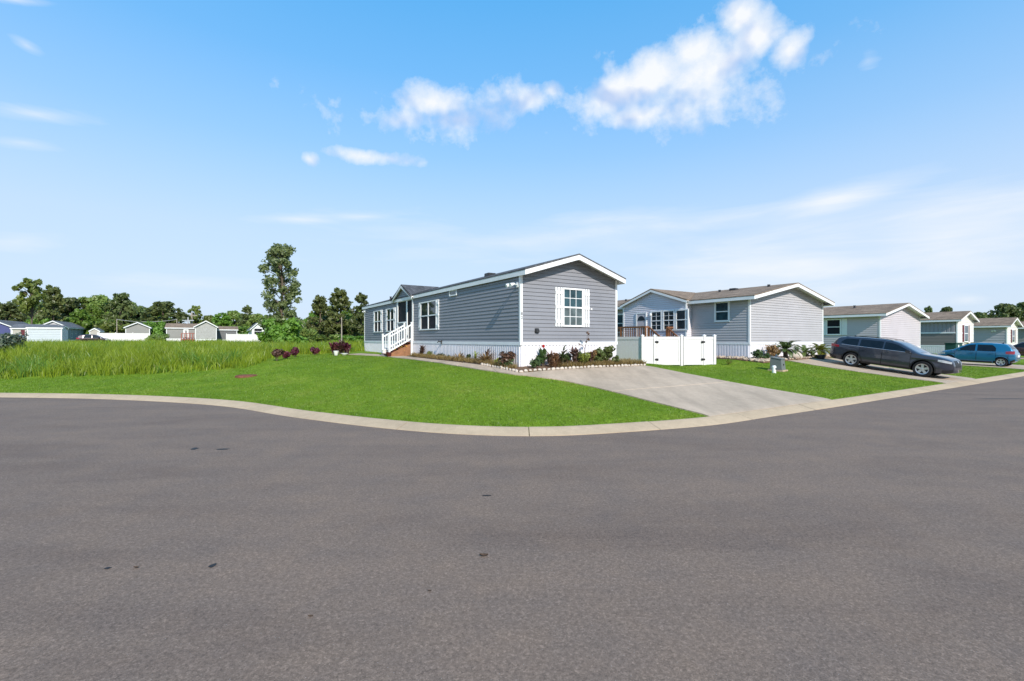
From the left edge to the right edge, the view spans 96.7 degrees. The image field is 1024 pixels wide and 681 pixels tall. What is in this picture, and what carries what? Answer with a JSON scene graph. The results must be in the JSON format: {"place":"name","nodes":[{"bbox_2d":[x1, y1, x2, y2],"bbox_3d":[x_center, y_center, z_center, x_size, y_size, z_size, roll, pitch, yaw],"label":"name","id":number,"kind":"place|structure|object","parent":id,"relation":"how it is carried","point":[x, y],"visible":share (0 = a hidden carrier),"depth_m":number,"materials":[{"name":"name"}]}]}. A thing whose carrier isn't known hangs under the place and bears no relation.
{"place":"outdoors","nodes":[
{"label":"outdoors","id":0,"kind":"place"},
{"bbox_2d":[0,338,365,379],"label":"tall grass","id":1,"kind":"structure","parent":0,"point":[132,355],"depth_m":21.69,"materials":[{"name":"green plant"}]},
{"bbox_2d":[0,376,1023,680],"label":"road","id":2,"kind":"structure","parent":0,"point":[878,540],"depth_m":4.27,"materials":[{"name":"grey asphalt"}]},
{"bbox_2d":[0,372,1023,435],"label":"kerb","id":3,"kind":"structure","parent":2,"relation":"on","point":[531,431],"depth_m":11.24,"materials":[{"name":"concrete"}]},
{"bbox_2d":[0,351,1023,435],"bbox_3d":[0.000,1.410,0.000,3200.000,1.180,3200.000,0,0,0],"label":"ground","id":4,"kind":"structure","parent":0,"point":[432,400],"depth_m":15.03,"materials":[{"name":"green plant"}]},
{"bbox_2d":[0,320,27,333],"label":"mobile home","id":5,"kind":"object","parent":4,"relation":"on","point":[5,325],"visible":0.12,"depth_m":80.17,"materials":[{"name":"blue"}]},
{"bbox_2d":[0,332,28,350],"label":"sage bush","id":6,"kind":"object","parent":4,"relation":"on","point":[7,338],"visible":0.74,"depth_m":23.35,"materials":[{"name":"green plant"}]},
{"bbox_2d":[0,302,29,321],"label":"broadleaf tree","id":7,"kind":"object","parent":4,"relation":"on","point":[10,311],"visible":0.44,"depth_m":103.89,"materials":[{"name":"green plant"}]},
{"bbox_2d":[11,277,46,323],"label":"sparse tree","id":8,"kind":"object","parent":4,"relation":"on","point":[31,302],"visible":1,"depth_m":85.14,"materials":[{"name":"green plant"}]},
{"bbox_2d":[10,324,51,335],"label":"mobile home","id":9,"kind":"object","parent":4,"relation":"on","point":[16,328],"visible":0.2,"depth_m":74.67,"materials":[{"name":"beige"}]},
{"bbox_2d":[25,318,50,323],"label":"bushy tree","id":10,"kind":"object","parent":4,"relation":"on","point":[35,320],"visible":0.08,"depth_m":96.44,"materials":[{"name":"green plant"}]},
{"bbox_2d":[26,325,68,341],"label":"storage shed","id":11,"kind":"structure","parent":4,"relation":"on","point":[47,332],"depth_m":56.99,"materials":[{"name":"white paint"}]},
{"bbox_2d":[33,284,67,322],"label":"pine tree","id":12,"kind":"object","parent":4,"relation":"on","point":[50,301],"visible":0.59,"depth_m":99.47,"materials":[{"name":"green plant"}]},
{"bbox_2d":[44,320,87,340],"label":"mobile home","id":13,"kind":"object","parent":4,"relation":"on","point":[75,331],"visible":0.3,"depth_m":89.57,"materials":[{"name":"blue"}]},
{"bbox_2d":[49,297,86,321],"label":"broadleaf tree","id":14,"kind":"object","parent":4,"relation":"on","point":[72,303],"visible":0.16,"depth_m":107.02,"materials":[{"name":"green plant"}]},
{"bbox_2d":[63,308,95,332],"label":"broadleaf tree","id":15,"kind":"object","parent":4,"relation":"on","point":[78,314],"visible":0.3,"depth_m":97.02,"materials":[{"name":"green plant"}]},
{"bbox_2d":[70,296,90,309],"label":"broadleaf tree","id":16,"kind":"object","parent":4,"relation":"on","point":[84,300],"visible":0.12,"depth_m":110.85,"materials":[{"name":"green plant"}]},
{"bbox_2d":[82,305,103,328],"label":"broadleaf tree","id":17,"kind":"object","parent":4,"relation":"on","point":[94,312],"visible":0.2,"depth_m":101.47,"materials":[{"name":"green plant"}]},
{"bbox_2d":[76,334,110,341],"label":"parked car","id":18,"kind":"object","parent":4,"relation":"on","point":[89,337],"visible":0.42,"depth_m":67.31,"materials":[{"name":"grey metal"}]},
{"bbox_2d":[88,328,103,334],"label":"storage shed","id":19,"kind":"structure","parent":4,"relation":"on","point":[93,331],"depth_m":74.36,"materials":[{"name":"beige"}]},
{"bbox_2d":[81,319,117,334],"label":"bushy tree","id":20,"kind":"object","parent":4,"relation":"on","point":[86,323],"visible":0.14,"depth_m":96.31,"materials":[{"name":"green plant"}]},
{"bbox_2d":[80,294,119,318],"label":"broadleaf tree","id":21,"kind":"object","parent":4,"relation":"on","point":[99,301],"visible":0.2,"depth_m":108.60,"materials":[{"name":"green plant"}]},
{"bbox_2d":[94,320,129,332],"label":"bushy tree","id":22,"kind":"object","parent":4,"relation":"on","point":[110,326],"visible":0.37,"depth_m":95.68,"materials":[{"name":"green plant"}]},
{"bbox_2d":[100,292,137,324],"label":"broadleaf tree","id":23,"kind":"object","parent":4,"relation":"on","point":[120,302],"visible":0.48,"depth_m":102.98,"materials":[{"name":"green plant"}]},
{"bbox_2d":[97,332,149,340],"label":"vinyl fence","id":24,"kind":"object","parent":4,"relation":"on","point":[129,336],"visible":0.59,"depth_m":73.81,"materials":[{"name":"white plastic"}]},
{"bbox_2d":[123,322,152,334],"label":"mobile home","id":25,"kind":"object","parent":4,"relation":"on","point":[137,327],"visible":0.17,"depth_m":82.88,"materials":[{"name":"grey plastic"}]},
{"bbox_2d":[128,305,154,322],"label":"broadleaf tree","id":26,"kind":"object","parent":4,"relation":"on","point":[140,309],"visible":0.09,"depth_m":107.49,"materials":[{"name":"green plant"}]},
{"bbox_2d":[140,321,165,334],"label":"bushy tree","id":27,"kind":"object","parent":4,"relation":"on","point":[159,328],"visible":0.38,"depth_m":85.41,"materials":[{"name":"green plant"}]},
{"bbox_2d":[145,333,169,340],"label":"bushy tree","id":28,"kind":"object","parent":4,"relation":"on","point":[159,336],"visible":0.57,"depth_m":75.40,"materials":[{"name":"green plant"}]},
{"bbox_2d":[137,301,191,334],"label":"broadleaf tree","id":29,"kind":"object","parent":4,"relation":"on","point":[157,308],"visible":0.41,"depth_m":90.79,"materials":[{"name":"green plant"}]},
{"bbox_2d":[165,323,196,341],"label":"mobile home","id":30,"kind":"object","parent":4,"relation":"on","point":[179,331],"visible":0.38,"depth_m":80.99,"materials":[{"name":"grey plastic"}]},
{"bbox_2d":[187,305,202,323],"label":"sparse tree","id":31,"kind":"object","parent":4,"relation":"on","point":[196,310],"visible":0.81,"depth_m":107.46,"materials":[{"name":"green plant"}]},
{"bbox_2d":[193,320,218,340],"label":"mobile home","id":32,"kind":"object","parent":4,"relation":"on","point":[205,329],"visible":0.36,"depth_m":79.78,"materials":[{"name":"grey plastic"}]},
{"bbox_2d":[211,312,235,325],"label":"broadleaf tree","id":33,"kind":"object","parent":4,"relation":"on","point":[225,319],"visible":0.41,"depth_m":109.29,"materials":[{"name":"green plant"}]},
{"bbox_2d":[217,326,237,340],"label":"mobile home","id":34,"kind":"object","parent":4,"relation":"on","point":[222,331],"visible":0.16,"depth_m":84.89,"materials":[{"name":"grey plastic"}]},
{"bbox_2d":[223,310,241,325],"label":"broadleaf tree","id":35,"kind":"object","parent":4,"relation":"on","point":[233,315],"visible":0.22,"depth_m":112.98,"materials":[{"name":"green plant"}]},
{"bbox_2d":[226,333,258,341],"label":"vinyl fence","id":36,"kind":"object","parent":4,"relation":"on","point":[244,337],"visible":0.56,"depth_m":71.13,"materials":[{"name":"white plastic"}]},
{"bbox_2d":[237,326,249,333],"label":"bushy tree","id":37,"kind":"object","parent":4,"relation":"on","point":[243,330],"visible":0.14,"depth_m":102.72,"materials":[{"name":"green plant"}]},
{"bbox_2d":[236,305,252,326],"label":"pine tree","id":38,"kind":"object","parent":4,"relation":"on","point":[244,316],"visible":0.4,"depth_m":109.29,"materials":[{"name":"green plant"}]},
{"bbox_2d":[235,374,256,377],"bbox_3d":[-10.650,1.453,18.280,0.840,0.110,0.840,0,0,0],"label":"mulch patch","id":39,"kind":"object","parent":4,"relation":"on","point":[245,375],"visible":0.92,"depth_m":17.97,"materials":[{"name":"brown soil"}]},
{"bbox_2d":[241,313,262,326],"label":"broadleaf tree","id":40,"kind":"object","parent":4,"relation":"on","point":[254,318],"visible":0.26,"depth_m":106.54,"materials":[{"name":"green plant"}]},
{"bbox_2d":[247,323,263,333],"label":"mobile home","id":41,"kind":"object","parent":4,"relation":"on","point":[254,328],"visible":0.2,"depth_m":78.46,"materials":[{"name":"white paint"}]},
{"bbox_2d":[271,348,284,360],"bbox_3d":[-11.205,0.707,21.799,0.604,0.590,0.495,0,0,-25],"label":"red bush","id":42,"kind":"object","parent":4,"relation":"on","point":[276,353],"visible":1,"depth_m":21.73,"materials":[{"name":"red plant"}]},
{"bbox_2d":[257,243,305,335],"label":"lone tree","id":43,"kind":"object","parent":4,"relation":"on","point":[278,256],"visible":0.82,"depth_m":44.52,"materials":[{"name":"green plant"}]},
{"bbox_2d":[256,317,308,344],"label":"bushy tree","id":44,"kind":"object","parent":4,"relation":"on","point":[287,330],"visible":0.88,"depth_m":42.82,"materials":[{"name":"green plant"}]},
{"bbox_2d":[299,328,318,343],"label":"bushy tree","id":45,"kind":"object","parent":4,"relation":"on","point":[304,332],"visible":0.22,"depth_m":50.18,"materials":[{"name":"green plant"}]},
{"bbox_2d":[305,294,334,340],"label":"pine tree","id":46,"kind":"object","parent":4,"relation":"on","point":[319,306],"visible":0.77,"depth_m":59.57,"materials":[{"name":"green plant"}]},
{"bbox_2d":[307,334,340,342],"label":"bushy tree","id":47,"kind":"object","parent":4,"relation":"on","point":[320,338],"visible":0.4,"depth_m":55.10,"materials":[{"name":"green plant"}]},
{"bbox_2d":[328,341,340,354],"bbox_3d":[-10.749,0.509,27.572,0.657,0.891,0.881,0,0,37],"label":"cordyline","id":48,"kind":"object","parent":4,"relation":"on","point":[334,346],"visible":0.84,"depth_m":27.48,"materials":[{"name":"purple plant"}]},
{"bbox_2d":[322,287,359,335],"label":"pine tree","id":49,"kind":"object","parent":4,"relation":"on","point":[338,298],"visible":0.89,"depth_m":61.33,"materials":[{"name":"green plant"}]},
{"bbox_2d":[341,343,350,354],"bbox_3d":[-9.941,0.532,27.415,0.628,0.846,0.724,0,0,-34],"label":"cordyline","id":50,"kind":"object","parent":4,"relation":"on","point":[346,347],"visible":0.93,"depth_m":27.29,"materials":[{"name":"purple plant"}]},
{"bbox_2d":[333,335,363,342],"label":"bushy tree","id":51,"kind":"object","parent":4,"relation":"on","point":[350,338],"visible":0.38,"depth_m":55.10,"materials":[{"name":"green plant"}]},
{"bbox_2d":[343,313,363,335],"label":"broadleaf tree","id":52,"kind":"object","parent":4,"relation":"on","point":[348,316],"visible":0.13,"depth_m":64.84,"materials":[{"name":"green plant"}]},
{"bbox_2d":[348,292,368,340],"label":"pine tree","id":53,"kind":"object","parent":4,"relation":"on","point":[358,320],"visible":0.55,"depth_m":59.55,"materials":[{"name":"green plant"}]},
{"bbox_2d":[382,322,412,355],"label":"porch steps","id":54,"kind":"structure","parent":4,"relation":"on","point":[408,349],"depth_m":25.27,"materials":[{"name":"white wood"}]},
{"bbox_2d":[348,353,556,379],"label":"footpath","id":55,"kind":"structure","parent":4,"relation":"on","point":[488,368],"depth_m":17.35,"materials":[{"name":"concrete"}]},
{"bbox_2d":[362,253,625,366],"bbox_3d":[-3.501,-1.005,26.380,5.298,4.510,22.000,0,0,-33],"label":"mobile home","id":56,"kind":"object","parent":4,"relation":"on","point":[524,314],"visible":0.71,"depth_m":18.15,"materials":[{"name":"grey plastic"}]},
{"bbox_2d":[374,310,380,332],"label":"window","id":57,"kind":"structure","parent":56,"relation":"in","point":[377,314],"depth_m":31.08,"materials":[{"name":"white paint"}]},
{"bbox_2d":[387,308,393,331],"bbox_3d":[-7.677,-1.245,28.763,0.058,1.490,1.460,0,0,-33],"label":"window","id":58,"kind":"structure","parent":56,"relation":"in","point":[390,311],"depth_m":28.72,"materials":[{"name":"white paint"}]},
{"bbox_2d":[408,300,411,340],"bbox_3d":[-5.740,-1.080,25.855,0.038,2.300,0.760,0,0,-33],"label":"door","id":59,"kind":"structure","parent":56,"relation":"in","point":[409,302],"depth_m":26.00,"materials":[{"name":"white paint"}]},
{"bbox_2d":[420,300,435,329],"bbox_3d":[-4.317,-1.245,23.488,0.058,1.490,2.135,0,0,-33],"label":"window","id":60,"kind":"structure","parent":56,"relation":"in","point":[428,308],"depth_m":23.45,"materials":[{"name":"white paint"}]},
{"bbox_2d":[563,288,582,326],"bbox_3d":[2.351,-1.240,17.550,1.012,1.480,0.058,0,0,-33],"label":"window","id":61,"kind":"structure","parent":56,"relation":"in","point":[572,297],"depth_m":17.55,"materials":[{"name":"white plastic"}]},
{"bbox_2d":[407,352,645,369],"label":"dry grass","id":62,"kind":"structure","parent":4,"relation":"on","point":[572,363],"depth_m":17.98,"materials":[{"name":"brown plant"}]},
{"bbox_2d":[474,351,494,361],"bbox_3d":[-1.007,0.664,17.835,1.271,0.565,1.212,0,0,3],"label":"dry clump","id":63,"kind":"object","parent":62,"relation":"on","point":[484,357],"visible":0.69,"depth_m":17.72,"materials":[{"name":"brown plant"}]},
{"bbox_2d":[498,351,515,363],"bbox_3d":[-0.187,0.719,16.558,0.682,0.641,0.678,0,0,-7],"label":"corner bush","id":64,"kind":"object","parent":62,"relation":"on","point":[507,356],"visible":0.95,"depth_m":16.36,"materials":[{"name":"red plant"}]},
{"bbox_2d":[511,364,630,372],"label":"bed soil","id":65,"kind":"structure","parent":4,"relation":"on","point":[531,368],"depth_m":16.12,"materials":[{"name":"brown soil"}]},
{"bbox_2d":[529,359,540,367],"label":"shrub","id":66,"kind":"object","parent":65,"relation":"on","point":[534,363],"visible":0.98,"depth_m":15.93,"materials":[{"name":"green plant"}]},
{"bbox_2d":[536,345,549,366],"bbox_3d":[1.117,0.593,16.503,0.521,0.839,0.506,0,0,-23],"label":"flowering plant","id":67,"kind":"object","parent":65,"relation":"on","point":[543,352],"visible":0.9,"depth_m":16.41,"materials":[{"name":"green plant"}]},
{"bbox_2d":[568,346,580,364],"bbox_3d":[2.329,0.626,17.009,0.516,0.786,0.449,0,0,4],"label":"leafy plant","id":68,"kind":"object","parent":65,"relation":"on","point":[574,352],"visible":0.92,"depth_m":16.99,"materials":[{"name":"red plant"}]},
{"bbox_2d":[578,352,590,362],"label":"shrub","id":69,"kind":"object","parent":65,"relation":"on","point":[584,357],"visible":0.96,"depth_m":17.01,"materials":[{"name":"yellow plant"}]},
{"bbox_2d":[594,347,605,360],"bbox_3d":[3.428,0.643,17.771,0.538,0.756,0.397,0,0,-13],"label":"dark bush","id":70,"kind":"object","parent":65,"relation":"on","point":[600,355],"visible":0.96,"depth_m":17.67,"materials":[{"name":"green plant"}]},
{"bbox_2d":[603,345,615,361],"bbox_3d":[3.826,0.618,18.048,0.504,0.804,0.507,0,0,-15],"label":"dark bush","id":71,"kind":"object","parent":65,"relation":"on","point":[608,350],"visible":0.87,"depth_m":17.93,"materials":[{"name":"green plant"}]},
{"bbox_2d":[616,337,640,360],"bbox_3d":[5.144,0.659,23.467,0.150,1.850,3.614,0,0,-38],"label":"vinyl fence","id":72,"kind":"object","parent":4,"relation":"on","point":[628,347],"visible":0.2,"depth_m":22.58,"materials":[{"name":"white plastic"}]},
{"bbox_2d":[617,326,677,336],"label":"wooden deck","id":73,"kind":"structure","parent":4,"relation":"on","point":[669,332],"depth_m":27.03,"materials":[{"name":"brown wood"}]},
{"bbox_2d":[640,334,716,365],"bbox_3d":[8.120,0.659,22.175,3.802,1.850,0.150,0,0,-6],"label":"vinyl fence","id":74,"kind":"object","parent":4,"relation":"on","point":[681,349],"visible":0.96,"depth_m":22.14,"materials":[{"name":"white plastic"}]},
{"bbox_2d":[617,283,834,357],"bbox_3d":[11.207,-0.985,33.616,9.192,4.530,18.520,0,0,-32],"label":"mobile home","id":75,"kind":"object","parent":4,"relation":"on","point":[744,322],"visible":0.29,"depth_m":26.48,"materials":[{"name":"grey plastic"}]},
{"bbox_2d":[617,314,622,332],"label":"window","id":76,"kind":"structure","parent":75,"relation":"in","point":[619,316],"depth_m":31.89,"materials":[{"name":"white plastic"}]},
{"bbox_2d":[637,314,644,336],"bbox_3d":[8.449,-0.770,29.729,0.049,1.840,0.713,0,0,-33],"label":"door","id":77,"kind":"structure","parent":75,"relation":"in","point":[640,317],"depth_m":29.78,"materials":[{"name":"grey"}]},
{"bbox_2d":[650,310,661,330],"bbox_3d":[9.101,-1.190,28.706,0.058,1.280,0.892,0,0,-33],"label":"window","id":78,"kind":"structure","parent":75,"relation":"in","point":[656,316],"depth_m":28.70,"materials":[{"name":"white plastic"}]},
{"bbox_2d":[663,309,674,330],"bbox_3d":[9.613,-1.190,27.903,0.058,1.280,0.892,0,0,-33],"label":"window","id":79,"kind":"structure","parent":75,"relation":"in","point":[668,315],"depth_m":27.86,"materials":[{"name":"white plastic"}]},
{"bbox_2d":[675,309,688,330],"bbox_3d":[10.124,-1.190,27.100,0.058,1.280,0.922,0,0,-33],"label":"window","id":80,"kind":"structure","parent":75,"relation":"in","point":[680,319],"depth_m":27.15,"materials":[{"name":"black glass"}]},
{"bbox_2d":[714,301,729,321],"bbox_3d":[11.725,-1.570,25.406,0.058,1.160,0.925,0,0,-33],"label":"window","id":81,"kind":"structure","parent":75,"relation":"in","point":[721,310],"depth_m":25.39,"materials":[{"name":"white plastic"}]},
{"bbox_2d":[768,356,787,371],"bbox_3d":[11.798,1.111,20.207,0.634,0.720,0.616,0,0,-40],"label":"utility box","id":82,"kind":"object","parent":4,"relation":"on","point":[778,363],"visible":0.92,"depth_m":20.03,"materials":[{"name":"metal"}]},
{"bbox_2d":[748,356,831,362],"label":"bed soil","id":83,"kind":"structure","parent":4,"relation":"on","point":[785,360],"depth_m":23.98,"materials":[{"name":"brown soil"}]},
{"bbox_2d":[751,349,764,357],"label":"round bush","id":84,"kind":"object","parent":83,"relation":"on","point":[757,353],"visible":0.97,"depth_m":23.25,"materials":[{"name":"green plant"}]},
{"bbox_2d":[764,344,780,355],"bbox_3d":[13.897,0.643,24.261,0.700,0.807,0.698,0,0,13],"label":"brown bush","id":85,"kind":"object","parent":83,"relation":"on","point":[772,349],"visible":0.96,"depth_m":24.09,"materials":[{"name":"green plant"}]},
{"bbox_2d":[716,353,830,361],"bbox_3d":[14.939,0.964,26.889,9.518,0.290,4.652,0,0,-34],"label":"rubble","id":86,"kind":"object","parent":83,"relation":"on","point":[758,359],"visible":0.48,"depth_m":23.97,"materials":[{"name":"white stone"}]},
{"bbox_2d":[773,340,801,357],"bbox_3d":[14.757,0.548,24.503,1.562,1.030,1.538,0,0,24],"label":"sago palm","id":87,"kind":"object","parent":83,"relation":"on","point":[784,347],"visible":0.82,"depth_m":24.27,"materials":[{"name":"green plant"}]},
{"bbox_2d":[793,345,820,358],"bbox_3d":[16.771,0.718,26.025,1.519,0.861,1.299,0,0,24],"label":"sago palm","id":88,"kind":"object","parent":83,"relation":"on","point":[804,349],"visible":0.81,"depth_m":25.91,"materials":[{"name":"green plant"}]},
{"bbox_2d":[807,343,830,356],"bbox_3d":[17.746,0.640,26.230,1.497,0.939,1.482,0,0,-45],"label":"sago palm","id":89,"kind":"object","parent":83,"relation":"on","point":[822,348],"visible":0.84,"depth_m":26.05,"materials":[{"name":"green plant"}]},
{"bbox_2d":[823,303,929,353],"bbox_3d":[25.667,-0.585,42.532,8.860,4.510,18.020,0,0,-33],"label":"mobile home","id":90,"kind":"object","parent":4,"relation":"on","point":[900,321],"visible":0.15,"depth_m":35.19,"materials":[{"name":"grey plastic"}]},
{"bbox_2d":[826,319,840,334],"bbox_3d":[25.228,-0.995,35.702,0.058,1.270,1.052,0,0,-33],"label":"window","id":91,"kind":"structure","parent":90,"relation":"in","point":[833,326],"depth_m":35.71,"materials":[{"name":"black glass"}]},
{"bbox_2d":[920,311,979,353],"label":"mobile home","id":92,"kind":"object","parent":4,"relation":"on","point":[938,330],"visible":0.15,"depth_m":43.95,"materials":[{"name":"beige plastic"}]},
{"bbox_2d":[964,325,968,341],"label":"window","id":93,"kind":"structure","parent":92,"relation":"in","point":[966,327],"depth_m":44.13,"materials":[{"name":"white plastic"}]},
{"bbox_2d":[974,312,991,317],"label":"broadleaf tree","id":94,"kind":"object","parent":4,"relation":"on","point":[980,315],"visible":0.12,"depth_m":97.34,"materials":[{"name":"green plant"}]},
{"bbox_2d":[974,317,1023,344],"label":"mobile home","id":95,"kind":"object","parent":4,"relation":"on","point":[996,330],"visible":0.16,"depth_m":53.62,"materials":[{"name":"beige plastic"}]},
{"bbox_2d":[986,303,1023,320],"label":"broadleaf tree","id":96,"kind":"object","parent":4,"relation":"on","point":[1006,310],"visible":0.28,"depth_m":98.87,"materials":[{"name":"green plant"}]},
{"bbox_2d":[1018,321,1023,342],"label":"mobile home","id":97,"kind":"object","parent":4,"relation":"on","point":[1020,335],"depth_m":62.84,"materials":[{"name":"grey plastic"}]},
{"bbox_2d":[0,0,1023,323],"label":"sky","id":98,"kind":"structure","parent":0,"point":[850,152],"materials":[{"name":"blue"}]},
{"bbox_2d":[535,366,830,415],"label":"driveway","id":99,"kind":"structure","parent":0,"point":[705,396],"depth_m":14.22,"materials":[{"name":"concrete"}]},
{"bbox_2d":[788,358,973,382],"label":"driveway","id":100,"kind":"structure","parent":0,"point":[871,368],"depth_m":22.28,"materials":[{"name":"concrete"}]},
{"bbox_2d":[830,335,961,376],"bbox_3d":[18.770,0.744,22.463,2.214,1.573,4.895,0,7,-33],"label":"parked car","id":101,"kind":"object","parent":100,"relation":"on","point":[855,350],"visible":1,"depth_m":21.86,"materials":[{"name":"black metal"}]},
{"bbox_2d":[944,343,962,349],"bbox_3d":[39.191,0.837,40.381,2.000,1.140,0.800,0,0,-33],"label":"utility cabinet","id":102,"kind":"object","parent":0,"point":[949,346],"visible":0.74,"depth_m":39.91,"materials":[{"name":"green paint"}]},
{"bbox_2d":[962,362,1023,368],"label":"driveway","id":103,"kind":"structure","parent":0,"point":[991,365],"depth_m":30.00,"materials":[{"name":"concrete"}]},
{"bbox_2d":[938,342,1020,366],"bbox_3d":[31.213,0.906,30.571,2.063,1.547,3.840,0,2,-32],"label":"parked car","id":104,"kind":"object","parent":103,"relation":"on","point":[1000,354],"visible":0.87,"depth_m":29.63,"materials":[{"name":"blue paint"}]},
{"bbox_2d":[1013,342,1023,355],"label":"parked car","id":105,"kind":"object","parent":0,"point":[1019,347],"visible":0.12,"depth_m":40.95,"materials":[{"name":"paint"}]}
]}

